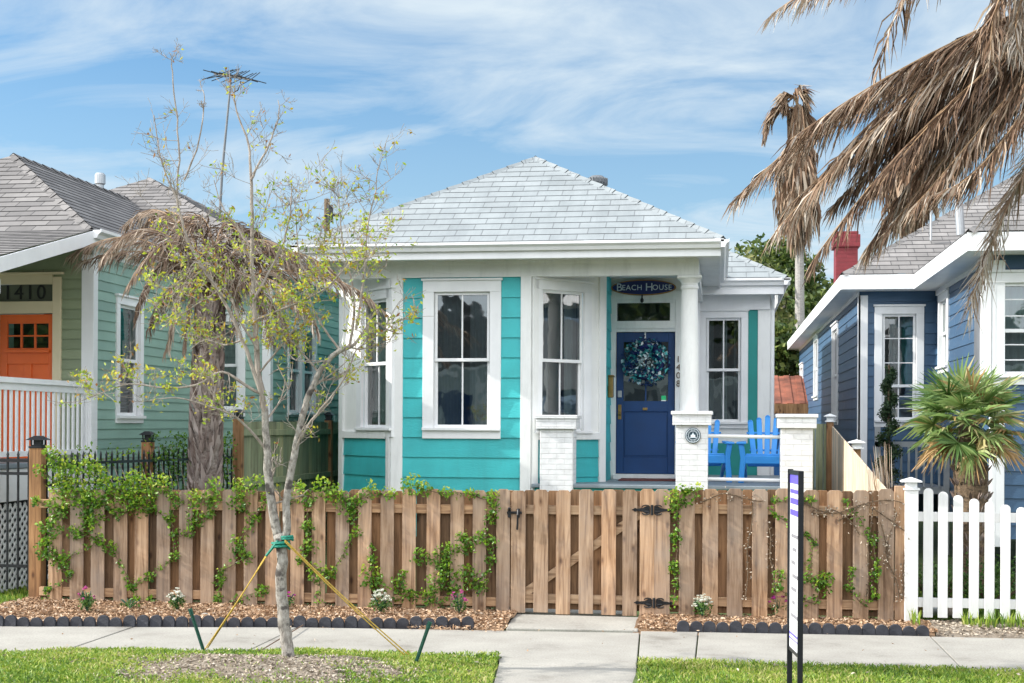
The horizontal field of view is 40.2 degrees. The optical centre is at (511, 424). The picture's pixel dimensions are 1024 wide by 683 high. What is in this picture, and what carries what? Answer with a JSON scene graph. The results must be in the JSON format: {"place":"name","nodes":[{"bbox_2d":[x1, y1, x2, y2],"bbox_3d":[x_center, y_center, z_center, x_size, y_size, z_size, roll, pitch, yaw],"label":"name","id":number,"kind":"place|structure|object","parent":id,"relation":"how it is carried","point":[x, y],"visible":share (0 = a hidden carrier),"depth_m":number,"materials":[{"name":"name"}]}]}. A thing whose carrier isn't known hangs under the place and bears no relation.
{"place":"outdoors","nodes":[
{"label":"outdoors","id":0,"kind":"place"},
{"bbox_2d":[0,626,131,652],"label":"sidewalk","id":1,"kind":"structure","parent":0,"point":[20,638],"depth_m":12.44,"materials":[{"name":"concrete"}]},
{"bbox_2d":[0,153,338,592],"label":"green house","id":2,"kind":"structure","parent":0,"point":[59,321],"depth_m":17.92,"materials":[{"name":"green wood"}]},
{"bbox_2d":[0,314,51,457],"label":"orange door","id":3,"kind":"structure","parent":2,"relation":"in","point":[31,354],"depth_m":17.61,"materials":[{"name":"paint"}]},
{"bbox_2d":[44,284,146,422],"bbox_3d":[-5.486,-0.849,18.594,0.975,1.955,1.149,0,0,8],"label":"window","id":4,"kind":"structure","parent":2,"relation":"in","point":[126,411],"depth_m":18.81,"materials":[{"name":"white paint"}]},
{"bbox_2d":[202,68,265,212],"bbox_3d":[-5.181,-4.256,25.993,1.320,4.841,0.436,0,0,37],"label":"tv antenna","id":5,"kind":"object","parent":2,"relation":"on","point":[239,76],"visible":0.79,"depth_m":26.05,"materials":[{"name":"grey metal"}]},
{"bbox_2d":[223,311,246,416],"bbox_3d":[-4.267,-0.891,21.372,0.969,1.803,0.975,0,0,8],"label":"window","id":6,"kind":"structure","parent":2,"relation":"in","point":[235,356],"depth_m":20.96,"materials":[{"name":"white paint"}]},
{"bbox_2d":[287,320,304,416],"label":"window","id":7,"kind":"structure","parent":2,"relation":"in","point":[295,402],"depth_m":22.40,"materials":[{"name":"white paint"}]},
{"bbox_2d":[290,325,318,416],"bbox_3d":[-3.732,-0.859,22.916,0.975,1.830,1.134,0,0,8],"label":"window","id":8,"kind":"structure","parent":2,"relation":"in","point":[309,372],"depth_m":23.16,"materials":[{"name":"white paint"}]},
{"bbox_2d":[63,627,295,651],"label":"sidewalk","id":9,"kind":"structure","parent":0,"point":[178,638],"depth_m":12.39,"materials":[{"name":"concrete"}]},
{"bbox_2d":[252,627,638,665],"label":"sidewalk","id":10,"kind":"structure","parent":0,"point":[587,646],"depth_m":12.22,"materials":[{"name":"concrete"}]},
{"bbox_2d":[0,0,1023,316],"label":"sky","id":11,"kind":"structure","parent":0,"point":[666,101],"materials":[{"name":"blue"}]},
{"bbox_2d":[6,488,1022,682],"bbox_3d":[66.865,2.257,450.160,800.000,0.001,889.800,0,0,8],"label":"ground","id":12,"kind":"structure","parent":0,"point":[935,544],"depth_m":20.71,"materials":[{"name":"soil"}]},
{"bbox_2d":[0,581,47,603],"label":"side yard grass","id":13,"kind":"structure","parent":12,"relation":"on","point":[13,594],"depth_m":15.09,"materials":[{"name":"green plant"}]},
{"bbox_2d":[26,436,50,597],"bbox_3d":[-5.045,0.995,14.902,0.200,1.760,0.200,0,0,8],"label":"corner post","id":14,"kind":"object","parent":12,"relation":"on","point":[37,567],"visible":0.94,"depth_m":14.84,"materials":[{"name":"brown wood"}]},
{"bbox_2d":[0,450,28,589],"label":"iron fence","id":15,"kind":"object","parent":14,"relation":"attached to","point":[7,473],"visible":1,"depth_m":14.93,"materials":[{"name":"black metal"}]},
{"bbox_2d":[139,431,156,581],"bbox_3d":[-4.381,0.977,16.837,0.174,1.804,0.173,0,0,8],"label":"fence post","id":16,"kind":"object","parent":12,"relation":"on","point":[146,435],"visible":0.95,"depth_m":16.78,"materials":[{"name":"brown wood"}]},
{"bbox_2d":[46,447,232,586],"bbox_3d":[-4.338,1.022,16.718,0.028,1.474,3.798,0,0,20],"label":"iron fence","id":17,"kind":"object","parent":16,"relation":"attached to","point":[128,461],"visible":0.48,"depth_m":16.36,"materials":[{"name":"black metal"}]},
{"bbox_2d":[48,441,154,500],"bbox_3d":[-4.685,0.668,15.827,0.402,0.980,2.010,0,0,19],"label":"climbing vine","id":18,"kind":"object","parent":17,"relation":"attached to","point":[108,465],"visible":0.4,"depth_m":16.02,"materials":[{"name":"green plant"}]},
{"bbox_2d":[144,431,239,490],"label":"climbing vine","id":19,"kind":"object","parent":17,"relation":"attached to","point":[184,437],"visible":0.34,"depth_m":17.27,"materials":[{"name":"green plant"}]},
{"bbox_2d":[64,209,390,491],"bbox_3d":[-3.462,-0.338,16.469,4.020,4.555,1.553,0,0,8],"label":"palm tree","id":20,"kind":"object","parent":12,"relation":"on","point":[205,447],"visible":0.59,"depth_m":16.17,"materials":[{"name":"brown plant"}]},
{"bbox_2d":[0,646,502,682],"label":"lawn verge","id":21,"kind":"structure","parent":12,"relation":"on","point":[261,682],"depth_m":10.44,"materials":[{"name":"plant"}]},
{"bbox_2d":[188,608,204,649],"bbox_3d":[-2.578,1.748,11.532,0.205,0.474,0.029,0,0,17],"label":"garden stake","id":22,"kind":"object","parent":21,"relation":"on","point":[191,612],"visible":0.76,"depth_m":11.54,"materials":[{"name":"green paint"}]},
{"bbox_2d":[205,556,265,648],"bbox_3d":[-2.209,1.418,11.220,0.873,0.862,0.024,0,0,44],"label":"guy rope","id":23,"kind":"object","parent":22,"relation":"attached to","point":[221,625],"visible":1,"depth_m":11.26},
{"bbox_2d":[135,655,402,682],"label":"mulch bed","id":24,"kind":"object","parent":21,"relation":"on","point":[267,668],"visible":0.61,"depth_m":10.42,"materials":[{"name":"brown wood"}]},
{"bbox_2d":[47,40,425,656],"bbox_3d":[-2.028,-0.570,10.906,2.919,4.830,1.505,0,0,8],"label":"young tree","id":25,"kind":"object","parent":24,"relation":"on","point":[279,544],"visible":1,"depth_m":10.90,"materials":[{"name":"green plant"}]},
{"bbox_2d":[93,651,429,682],"bbox_3d":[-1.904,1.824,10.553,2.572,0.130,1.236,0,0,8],"label":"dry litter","id":26,"kind":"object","parent":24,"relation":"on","point":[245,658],"visible":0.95,"depth_m":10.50,"materials":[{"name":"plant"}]},
{"bbox_2d":[414,621,431,662],"bbox_3d":[-0.713,1.754,10.811,0.192,0.482,0.029,0,0,-1],"label":"garden stake","id":27,"kind":"object","parent":21,"relation":"on","point":[428,625],"visible":0.82,"depth_m":10.81,"materials":[{"name":"green paint"}]},
{"bbox_2d":[285,540,408,655],"bbox_3d":[-1.300,1.388,11.121,1.068,0.991,0.025,0,0,-28],"label":"guy rope","id":28,"kind":"object","parent":27,"relation":"attached to","point":[311,567],"visible":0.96,"depth_m":11.10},
{"bbox_2d":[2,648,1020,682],"bbox_3d":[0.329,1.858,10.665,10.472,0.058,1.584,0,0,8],"label":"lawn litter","id":29,"kind":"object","parent":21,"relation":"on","point":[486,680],"visible":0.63,"depth_m":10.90,"materials":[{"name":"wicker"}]},
{"bbox_2d":[0,596,517,630],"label":"mulch bed","id":30,"kind":"object","parent":12,"relation":"on","point":[491,626],"visible":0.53,"depth_m":13.74,"materials":[{"name":"brown wood"}]},
{"bbox_2d":[77,586,97,610],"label":"flower","id":31,"kind":"object","parent":30,"relation":"on","point":[86,602],"visible":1,"depth_m":13.75,"materials":[{"name":"green plant"}]},
{"bbox_2d":[119,599,142,607],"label":"weed","id":32,"kind":"object","parent":30,"relation":"on","point":[130,605],"visible":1,"depth_m":14.00,"materials":[{"name":"green plant"}]},
{"bbox_2d":[166,587,185,609],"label":"flower","id":33,"kind":"object","parent":30,"relation":"on","point":[179,599],"visible":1,"depth_m":13.86,"materials":[{"name":"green plant"}]},
{"bbox_2d":[0,615,473,629],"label":"garden edging","id":34,"kind":"object","parent":30,"relation":"on","point":[183,621],"visible":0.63,"depth_m":13.08,"materials":[{"name":"black rubber"}]},
{"bbox_2d":[39,486,513,611],"bbox_3d":[-2.486,1.259,14.464,5.035,1.258,0.175,0,0,8],"label":"wooden fence","id":35,"kind":"object","parent":30,"relation":"on","point":[398,530],"visible":0.75,"depth_m":14.37,"materials":[{"name":"brown wood"}]},
{"bbox_2d":[30,444,164,599],"bbox_3d":[-4.345,1.045,14.624,1.486,1.690,0.149,0,0,8],"label":"climbing vine","id":36,"kind":"object","parent":35,"relation":"attached to","point":[88,499],"visible":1,"depth_m":14.64,"materials":[{"name":"green plant"}]},
{"bbox_2d":[98,473,223,601],"bbox_3d":[-3.644,1.208,14.516,1.337,1.433,0.147,0,0,8],"label":"climbing vine","id":37,"kind":"object","parent":35,"relation":"attached to","point":[194,521],"visible":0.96,"depth_m":14.49,"materials":[{"name":"green plant"}]},
{"bbox_2d":[211,474,269,603],"bbox_3d":[-2.779,1.204,14.391,0.652,1.414,0.145,0,0,8],"label":"climbing vine","id":38,"kind":"object","parent":35,"relation":"attached to","point":[245,555],"visible":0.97,"depth_m":14.39,"materials":[{"name":"green plant"}]},
{"bbox_2d":[290,474,397,605],"bbox_3d":[-1.752,1.191,14.238,1.217,1.380,0.148,0,0,8],"label":"climbing vine","id":39,"kind":"object","parent":35,"relation":"attached to","point":[329,492],"visible":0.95,"depth_m":14.24,"materials":[{"name":"green plant"}]},
{"bbox_2d":[359,543,418,606],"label":"climbing vine","id":40,"kind":"object","parent":35,"relation":"attached to","point":[379,583],"visible":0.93,"depth_m":14.16,"materials":[{"name":"green plant"}]},
{"bbox_2d":[400,472,500,607],"bbox_3d":[-0.616,1.162,14.073,1.043,1.375,0.150,0,0,8],"label":"climbing vine","id":41,"kind":"object","parent":35,"relation":"attached to","point":[444,566],"visible":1,"depth_m":14.06,"materials":[{"name":"green plant"}]},
{"bbox_2d":[507,489,672,615],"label":"wooden gate","id":42,"kind":"structure","parent":35,"relation":"attached to","point":[585,551],"depth_m":13.92,"materials":[{"name":"brown wood"}]},
{"bbox_2d":[287,592,295,606],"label":"flower","id":43,"kind":"object","parent":30,"relation":"on","point":[290,598],"visible":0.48,"depth_m":14.14,"materials":[{"name":"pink plant"}]},
{"bbox_2d":[370,589,391,611],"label":"flower","id":44,"kind":"object","parent":30,"relation":"on","point":[383,604],"visible":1,"depth_m":13.78,"materials":[{"name":"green plant"}]},
{"bbox_2d":[450,589,467,612],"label":"flower","id":45,"kind":"object","parent":30,"relation":"on","point":[458,604],"visible":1,"depth_m":13.74,"materials":[{"name":"green plant"}]},
{"bbox_2d":[411,623,507,631],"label":"spilled mulch","id":46,"kind":"object","parent":30,"relation":"on","point":[476,626],"visible":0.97,"depth_m":12.99,"materials":[{"name":"brown wood"}]},
{"bbox_2d":[232,409,337,541],"bbox_3d":[-2.984,0.840,22.343,0.153,2.090,7.680,0,0,10],"label":"board fence","id":47,"kind":"object","parent":12,"relation":"on","point":[316,457],"visible":0.33,"depth_m":20.50,"materials":[{"name":"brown wood"}]},
{"bbox_2d":[324,199,338,351],"bbox_3d":[-4.568,-1.891,34.966,0.440,7.539,0.300,0,0,44],"label":"utility pole","id":48,"kind":"object","parent":12,"relation":"on","point":[328,206],"visible":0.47,"depth_m":34.99,"materials":[{"name":"wood"}]},
{"bbox_2d":[494,664,635,682],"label":"front walk","id":49,"kind":"structure","parent":12,"relation":"on","point":[530,674],"depth_m":10.67,"materials":[{"name":"concrete"}]},
{"bbox_2d":[499,658,636,671],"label":"front walk","id":50,"kind":"structure","parent":12,"relation":"on","point":[568,663],"depth_m":11.16,"materials":[{"name":"concrete"}]},
{"bbox_2d":[516,608,625,616],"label":"front walk","id":51,"kind":"structure","parent":12,"relation":"on","point":[572,612],"depth_m":14.09,"materials":[{"name":"concrete"}]},
{"bbox_2d":[506,614,637,632],"bbox_3d":[0.584,1.928,13.441,1.293,0.070,0.955,0,0,8],"label":"gate step","id":52,"kind":"object","parent":12,"relation":"on","point":[552,623],"visible":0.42,"depth_m":13.34,"materials":[{"name":"concrete"}]},
{"bbox_2d":[729,247,794,325],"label":"background tree","id":53,"kind":"object","parent":12,"relation":"on","point":[779,311],"visible":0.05,"depth_m":45.14,"materials":[{"name":"green plant"}]},
{"bbox_2d":[734,232,833,374],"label":"background tree","id":54,"kind":"object","parent":12,"relation":"on","point":[783,261],"visible":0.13,"depth_m":53.62,"materials":[{"name":"green plant"}]},
{"bbox_2d":[633,612,938,636],"bbox_3d":[2.539,1.903,13.184,2.732,0.062,1.130,0,0,8],"label":"mulch bed","id":55,"kind":"object","parent":12,"relation":"on","point":[931,634],"visible":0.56,"depth_m":13.13,"materials":[{"name":"brown wood"}]},
{"bbox_2d":[691,593,713,615],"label":"flower","id":56,"kind":"object","parent":55,"relation":"on","point":[702,609],"visible":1,"depth_m":13.60,"materials":[{"name":"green plant"}]},
{"bbox_2d":[768,595,786,613],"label":"flower","id":57,"kind":"object","parent":55,"relation":"on","point":[773,597],"visible":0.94,"depth_m":13.61,"materials":[{"name":"green plant"}]},
{"bbox_2d":[654,486,905,620],"bbox_3d":[2.589,1.248,13.710,2.437,1.330,0.175,0,0,8],"label":"wooden fence","id":58,"kind":"object","parent":55,"relation":"on","point":[711,554],"visible":0.83,"depth_m":13.64,"materials":[{"name":"brown wood"}]},
{"bbox_2d":[664,482,703,608],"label":"climbing vine","id":59,"kind":"object","parent":58,"relation":"attached to","point":[675,506],"visible":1,"depth_m":13.74,"materials":[{"name":"green plant"}]},
{"bbox_2d":[767,495,835,606],"bbox_3d":[2.801,1.217,13.563,0.651,1.096,0.131,0,0,8],"label":"climbing vine","id":60,"kind":"object","parent":58,"relation":"attached to","point":[819,580],"visible":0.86,"depth_m":13.55,"materials":[{"name":"green plant"}]},
{"bbox_2d":[696,486,909,606],"bbox_3d":[2.821,1.185,13.569,2.056,1.172,0.057,0,0,8],"label":"dry vine","id":61,"kind":"object","parent":58,"relation":"attached to","point":[871,523],"visible":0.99,"depth_m":13.49,"materials":[{"name":"plant"}]},
{"bbox_2d":[842,498,882,606],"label":"climbing vine","id":62,"kind":"object","parent":58,"relation":"attached to","point":[867,534],"visible":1,"depth_m":13.47,"materials":[{"name":"green plant"}]},
{"bbox_2d":[677,620,928,635],"bbox_3d":[2.660,1.877,12.847,2.283,0.133,0.060,0,0,5],"label":"garden edging","id":63,"kind":"object","parent":55,"relation":"on","point":[813,628],"visible":0.66,"depth_m":12.83,"materials":[{"name":"black rubber"}]},
{"bbox_2d":[774,319,799,375],"bbox_3d":[7.470,-0.457,41.350,3.034,5.209,4.120,0,0,8],"label":"background tree","id":64,"kind":"object","parent":12,"relation":"on","point":[786,361],"visible":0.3,"depth_m":39.81,"materials":[{"name":"green plant"}]},
{"bbox_2d":[758,84,824,331],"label":"palm tree","id":65,"kind":"object","parent":12,"relation":"on","point":[792,187],"visible":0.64,"depth_m":43.99,"materials":[{"name":"brown plant"}]},
{"bbox_2d":[774,375,808,474],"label":"rusty roof shed","id":66,"kind":"structure","parent":12,"relation":"on","point":[790,396],"depth_m":35.76,"materials":[{"name":"brown wood"}]},
{"bbox_2d":[633,656,1023,682],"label":"lawn verge","id":67,"kind":"structure","parent":12,"relation":"on","point":[635,679],"depth_m":10.63,"materials":[{"name":"plant"}]},
{"bbox_2d":[787,469,803,682],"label":"yard sign","id":68,"kind":"object","parent":67,"relation":"on","point":[795,537],"visible":1,"depth_m":8.44,"materials":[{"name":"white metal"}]},
{"bbox_2d":[721,0,1023,339],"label":"palm tree","id":69,"kind":"object","parent":67,"relation":"on","point":[981,68],"visible":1,"depth_m":10.53,"materials":[{"name":"brown plant"}]},
{"bbox_2d":[824,414,836,491],"bbox_3d":[4.660,0.877,20.538,0.175,2.091,0.175,0,0,8],"label":"fence post","id":70,"kind":"object","parent":12,"relation":"on","point":[829,421],"visible":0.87,"depth_m":20.49,"materials":[{"name":"brown wood"}]},
{"bbox_2d":[813,424,886,492],"bbox_3d":[3.994,0.929,17.214,0.510,1.900,7.130,0,0,8],"label":"board fence","id":71,"kind":"object","parent":12,"relation":"on","point":[850,469],"visible":0.32,"depth_m":19.14,"materials":[{"name":"brown wood"}]},
{"bbox_2d":[847,439,865,457],"bbox_3d":[4.484,1.055,18.238,0.212,1.734,0.212,0,0,8],"label":"fence post","id":72,"kind":"object","parent":12,"relation":"on","point":[856,446],"visible":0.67,"depth_m":18.18,"materials":[{"name":"white wood"}]},
{"bbox_2d":[866,445,891,490],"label":"dry frond","id":73,"kind":"object","parent":12,"relation":"on","point":[883,473],"visible":0.27,"depth_m":14.61,"materials":[{"name":"beige plant"}]},
{"bbox_2d":[873,365,905,490],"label":"topiary","id":74,"kind":"object","parent":12,"relation":"on","point":[885,412],"visible":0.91,"depth_m":20.67,"materials":[{"name":"green plant"}]},
{"bbox_2d":[787,171,1023,554],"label":"blue house","id":75,"kind":"structure","parent":12,"relation":"on","point":[898,308],"depth_m":22.28,"materials":[{"name":"blue wood"}]},
{"bbox_2d":[811,333,834,400],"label":"window","id":76,"kind":"structure","parent":75,"relation":"in","point":[815,338],"depth_m":32.85,"materials":[{"name":"white paint"}]},
{"bbox_2d":[830,320,854,424],"bbox_3d":[6.635,-0.960,26.849,0.975,2.233,1.675,0,0,8],"label":"window","id":77,"kind":"structure","parent":75,"relation":"in","point":[834,326],"depth_m":27.45,"materials":[{"name":"white paint"}]},
{"bbox_2d":[873,304,925,426],"bbox_3d":[6.233,-0.925,22.744,1.027,2.191,0.975,0,0,8],"label":"window","id":78,"kind":"structure","parent":75,"relation":"in","point":[898,328],"depth_m":22.36,"materials":[{"name":"white paint"}]},
{"bbox_2d":[935,281,967,373],"bbox_3d":[7.040,-1.408,21.399,0.975,1.513,1.225,0,0,8],"label":"window","id":79,"kind":"structure","parent":75,"relation":"in","point":[943,296],"depth_m":21.74,"materials":[{"name":"white paint"}]},
{"bbox_2d":[974,270,1023,384],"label":"window","id":80,"kind":"structure","parent":75,"relation":"in","point":[1013,280],"depth_m":17.70,"materials":[{"name":"white paint"}]},
{"bbox_2d":[875,153,939,239],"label":"palm tree","id":81,"kind":"object","parent":12,"relation":"on","point":[893,197],"visible":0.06,"depth_m":45.37,"materials":[{"name":"brown plant"}]},
{"bbox_2d":[918,564,983,597],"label":"shrub","id":82,"kind":"object","parent":12,"relation":"on","point":[920,584],"visible":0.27,"depth_m":14.64,"materials":[{"name":"green plant"}]},
{"bbox_2d":[893,353,1023,589],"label":"fan palm","id":83,"kind":"object","parent":12,"relation":"on","point":[980,397],"visible":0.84,"depth_m":15.63,"materials":[{"name":"green plant"}]},
{"bbox_2d":[900,477,1023,620],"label":"picket fence","id":84,"kind":"object","parent":12,"relation":"on","point":[958,602],"visible":0.88,"depth_m":13.37,"materials":[{"name":"white paint"}]},
{"bbox_2d":[918,552,1015,598],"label":"shrub","id":85,"kind":"object","parent":12,"relation":"on","point":[1012,586],"visible":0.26,"depth_m":14.76,"materials":[{"name":"green plant"}]},
{"bbox_2d":[927,618,1023,638],"bbox_3d":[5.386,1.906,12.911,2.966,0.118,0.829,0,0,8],"label":"leaf litter","id":86,"kind":"object","parent":12,"relation":"on","point":[1005,631],"visible":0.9,"depth_m":12.98,"materials":[{"name":"plant"}]},
{"bbox_2d":[907,608,1023,628],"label":"fence foot grass","id":87,"kind":"structure","parent":86,"relation":"on","point":[1010,619],"depth_m":13.14,"materials":[{"name":"green plant"}]},
{"bbox_2d":[290,156,817,513],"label":"beach house","id":88,"kind":"structure","parent":0,"point":[495,377],"depth_m":19.45,"materials":[{"name":"teal paint"}]},
{"bbox_2d":[354,286,434,436],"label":"window","id":89,"kind":"structure","parent":88,"relation":"in","point":[371,389],"depth_m":20.00,"materials":[{"name":"white paint"}]},
{"bbox_2d":[421,278,502,438],"bbox_3d":[-0.630,-0.896,19.720,1.285,2.376,0.975,0,0,8],"label":"window","id":90,"kind":"structure","parent":88,"relation":"in","point":[461,373],"depth_m":19.39,"materials":[{"name":"white paint"}]},
{"bbox_2d":[534,277,593,433],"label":"window","id":91,"kind":"structure","parent":88,"relation":"in","point":[565,321],"depth_m":19.73,"materials":[{"name":"white paint"}]},
{"bbox_2d":[608,375,614,397],"bbox_3d":[1.452,-0.564,20.465,0.088,0.330,0.200,0,0,8],"label":"brass mailbox","id":92,"kind":"object","parent":88,"relation":"attached to","point":[610,386],"visible":1,"depth_m":20.38,"materials":[{"name":"gold metal"}]},
{"bbox_2d":[611,280,675,302],"bbox_3d":[1.958,-1.994,20.858,0.969,0.348,0.085,0,0,8],"label":"oval sign","id":93,"kind":"object","parent":88,"relation":"attached to","point":[641,288],"visible":1,"depth_m":20.86,"materials":[{"name":"blue metal"}]},
{"bbox_2d":[616,332,674,473],"bbox_3d":[1.995,-0.330,20.939,0.871,2.120,0.110,0,0,8],"label":"front door","id":94,"kind":"structure","parent":88,"relation":"in","point":[645,430],"depth_m":20.96,"materials":[{"name":"blue paint"}]},
{"bbox_2d":[620,335,670,385],"bbox_3d":[1.991,-0.957,20.826,0.765,0.768,0.206,0,0,8],"label":"door wreath","id":95,"kind":"object","parent":94,"relation":"attached to","point":[657,357],"depth_m":20.81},
{"bbox_2d":[685,428,700,442],"bbox_3d":[2.414,0.140,18.677,0.210,0.210,0.022,0,0,8],"label":"round plaque","id":96,"kind":"object","parent":88,"relation":"attached to","point":[692,435],"visible":1,"depth_m":18.67,"materials":[{"name":"silver metal"}]},
{"bbox_2d":[675,420,733,482],"bbox_3d":[2.769,0.332,20.317,0.820,0.964,0.987,0,0,2],"label":"adirondack chair","id":97,"kind":"object","parent":88,"relation":"on","point":[715,458],"visible":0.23,"depth_m":19.91,"materials":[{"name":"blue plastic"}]},
{"bbox_2d":[700,309,748,427],"bbox_3d":[3.526,-0.901,23.349,1.067,2.204,0.975,0,0,8],"label":"window","id":98,"kind":"structure","parent":88,"relation":"in","point":[723,332],"depth_m":23.01,"materials":[{"name":"white paint"}]},
{"bbox_2d":[736,415,779,482],"bbox_3d":[3.650,0.336,20.085,0.820,0.964,0.987,0,0,12],"label":"adirondack chair","id":99,"kind":"object","parent":88,"relation":"on","point":[761,459],"visible":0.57,"depth_m":20.26,"materials":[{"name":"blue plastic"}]},
{"bbox_2d":[618,478,675,480],"bbox_3d":[1.992,0.800,20.479,0.830,0.020,0.600,0,0,8],"label":"door mat","id":100,"kind":"object","parent":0,"point":[646,479],"depth_m":20.28,"materials":[{"name":"grey"}]},
{"bbox_2d":[639,631,697,660],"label":"sidewalk","id":101,"kind":"structure","parent":0,"point":[657,644],"depth_m":12.14,"materials":[{"name":"concrete"}]},
{"bbox_2d":[696,632,958,670],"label":"sidewalk","id":102,"kind":"structure","parent":0,"point":[842,649],"depth_m":11.95,"materials":[{"name":"concrete"}]},
{"bbox_2d":[47,626,1002,664],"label":"path litter","id":103,"kind":"object","parent":102,"relation":"on","point":[523,632],"visible":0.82,"depth_m":12.44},
{"bbox_2d":[918,589,1023,621],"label":"side yard grass","id":104,"kind":"structure","parent":0,"point":[981,612],"depth_m":13.90,"materials":[{"name":"green plant"}]},
{"bbox_2d":[931,637,1023,671],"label":"sidewalk","id":105,"kind":"structure","parent":0,"point":[984,652],"depth_m":11.88,"materials":[{"name":"concrete"}]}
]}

